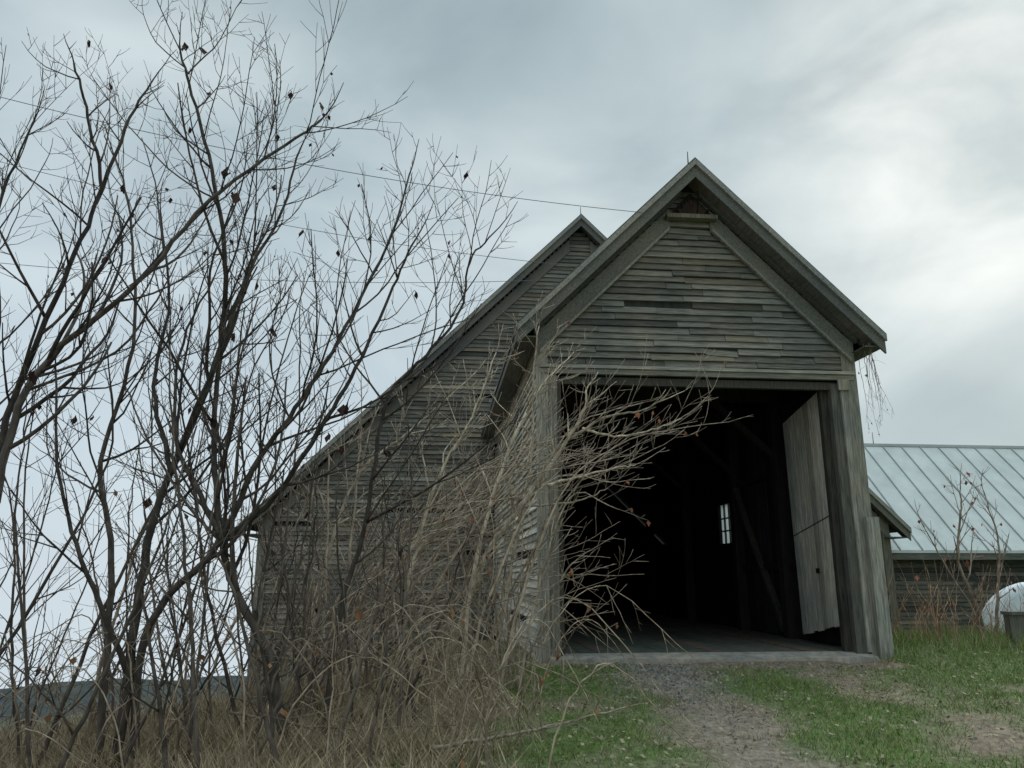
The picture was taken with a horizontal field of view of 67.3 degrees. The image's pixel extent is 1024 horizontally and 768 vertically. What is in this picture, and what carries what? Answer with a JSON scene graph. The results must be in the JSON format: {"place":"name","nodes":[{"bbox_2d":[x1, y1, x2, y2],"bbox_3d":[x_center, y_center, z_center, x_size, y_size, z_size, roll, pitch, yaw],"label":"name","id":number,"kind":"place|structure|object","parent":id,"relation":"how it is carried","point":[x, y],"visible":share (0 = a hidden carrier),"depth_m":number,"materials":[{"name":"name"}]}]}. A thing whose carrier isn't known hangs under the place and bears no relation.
{"place":"outdoors","nodes":[
{"label":"outdoors","id":0,"kind":"place"},
{"bbox_2d":[0,675,246,719],"bbox_3d":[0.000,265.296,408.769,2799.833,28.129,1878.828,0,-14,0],"label":"hills","id":1,"kind":"structure","parent":0,"point":[7,713],"depth_m":1054.42,"materials":[{"name":"grey"}]},
{"bbox_2d":[0,648,567,767],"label":"dry grass","id":2,"kind":"structure","parent":0,"point":[217,708],"depth_m":6.56,"materials":[{"name":"beige plant"}]},
{"bbox_2d":[0,639,1023,767],"bbox_3d":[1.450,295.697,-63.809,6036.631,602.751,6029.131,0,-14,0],"label":"ground","id":3,"kind":"structure","parent":0,"point":[730,751],"depth_m":7.05,"materials":[{"name":"green plant"}]},
{"bbox_2d":[0,0,412,502],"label":"bare tree","id":4,"kind":"object","parent":3,"relation":"on","point":[8,429],"visible":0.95,"depth_m":7.21,"materials":[{"name":"brown plant"}]},
{"bbox_2d":[0,0,480,767],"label":"bare tree","id":5,"kind":"object","parent":3,"relation":"on","point":[154,522],"visible":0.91,"depth_m":7.23,"materials":[{"name":"brown plant"}]},
{"bbox_2d":[0,252,485,767],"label":"bare shrub","id":6,"kind":"object","parent":3,"relation":"on","point":[216,632],"visible":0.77,"depth_m":7.01,"materials":[{"name":"brown plant"}]},
{"bbox_2d":[88,62,547,749],"bbox_3d":[-1.770,-0.121,7.553,4.329,7.317,2.662,0,-14,0],"label":"bare tree","id":7,"kind":"object","parent":3,"relation":"on","point":[248,618],"visible":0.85,"depth_m":7.23,"materials":[{"name":"brown plant"}]},
{"bbox_2d":[0,530,724,767],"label":"bramble patch","id":8,"kind":"object","parent":3,"relation":"on","point":[358,616],"visible":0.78,"depth_m":6.32,"materials":[{"name":"brown plant"}]},
{"bbox_2d":[83,339,753,747],"bbox_3d":[-0.668,1.549,9.078,7.804,4.984,4.240,0,-14,0],"label":"brush thicket","id":9,"kind":"object","parent":3,"relation":"on","point":[519,597],"visible":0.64,"depth_m":9.00,"materials":[{"name":"brown plant"}]},
{"bbox_2d":[278,291,707,694],"bbox_3d":[-0.202,1.273,9.305,5.161,5.425,1.486,5,-15,-18],"label":"bare shrub","id":10,"kind":"object","parent":3,"relation":"on","point":[422,525],"visible":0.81,"depth_m":9.43,"materials":[{"name":"beige plant"}]},
{"bbox_2d":[238,207,911,697],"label":"wooden barn","id":11,"kind":"structure","parent":3,"relation":"on","point":[574,243],"depth_m":20.86,"materials":[{"name":"grey wood"}]},
{"bbox_2d":[481,152,893,664],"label":"wooden barn","id":12,"kind":"structure","parent":3,"relation":"on","point":[782,551],"depth_m":12.40,"materials":[{"name":"grey wood"}]},
{"bbox_2d":[1,97,644,282],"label":"power line","id":13,"kind":"object","parent":12,"relation":"attached to","point":[315,230],"visible":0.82,"depth_m":11.12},
{"bbox_2d":[721,504,729,543],"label":"window glass","id":14,"kind":"structure","parent":12,"relation":"in","point":[726,509],"depth_m":17.47,"materials":[{"name":"glass"}]},
{"bbox_2d":[783,392,838,633],"bbox_3d":[4.957,2.184,12.760,0.188,3.860,1.503,1,-14,-2],"label":"door leaf","id":15,"kind":"structure","parent":12,"relation":"in","point":[802,434],"depth_m":12.70,"materials":[{"name":"grey wood"}]},
{"bbox_2d":[858,342,893,435],"bbox_3d":[5.664,0.075,12.068,0.431,1.461,0.485,0,-14,0],"label":"hanging vine","id":16,"kind":"object","parent":12,"relation":"hanging from","point":[869,354],"visible":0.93,"depth_m":12.06,"materials":[{"name":"brown plant"}]},
{"bbox_2d":[561,662,1009,766],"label":"gravel","id":17,"kind":"structure","parent":3,"relation":"on","point":[664,669],"depth_m":9.23,"materials":[{"name":"grey gravel"}]},
{"bbox_2d":[864,433,1023,634],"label":"metal roof shed","id":18,"kind":"structure","parent":3,"relation":"on","point":[901,477],"depth_m":23.05,"materials":[{"name":"grey metal"}]},
{"bbox_2d":[870,618,1023,663],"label":"tall grass","id":19,"kind":"structure","parent":3,"relation":"on","point":[987,639],"depth_m":11.43,"materials":[{"name":"green plant"}]},
{"bbox_2d":[887,556,1023,640],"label":"brush","id":20,"kind":"object","parent":3,"relation":"on","point":[937,622],"visible":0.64,"depth_m":12.45,"materials":[{"name":"brown plant"}]},
{"bbox_2d":[914,464,1015,635],"bbox_3d":[7.562,3.020,12.641,1.680,3.454,0.552,0,-14,0],"label":"sapling","id":21,"kind":"object","parent":3,"relation":"on","point":[971,594],"visible":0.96,"depth_m":12.70,"materials":[{"name":"brown plant"}]},
{"bbox_2d":[982,582,1023,632],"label":"wrapped hay bale","id":22,"kind":"object","parent":3,"relation":"on","point":[1015,602],"visible":0.29,"depth_m":14.65},
{"bbox_2d":[1000,611,1023,642],"bbox_3d":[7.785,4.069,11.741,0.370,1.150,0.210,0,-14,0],"label":"water trough","id":23,"kind":"object","parent":3,"relation":"on","point":[1013,621],"visible":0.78,"depth_m":11.77,"materials":[{"name":"grey metal"}]},
{"bbox_2d":[0,0,1023,688],"label":"sky","id":24,"kind":"structure","parent":0,"point":[881,140],"materials":[{"name":"grey"}]},
{"bbox_2d":[159,636,1023,767],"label":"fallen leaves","id":25,"kind":"object","parent":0,"point":[795,759],"depth_m":7.00,"materials":[{"name":"plant"}]},
{"bbox_2d":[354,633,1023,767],"bbox_3d":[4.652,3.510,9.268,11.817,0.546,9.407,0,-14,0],"label":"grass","id":26,"kind":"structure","parent":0,"point":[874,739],"depth_m":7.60,"materials":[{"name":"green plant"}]}
]}

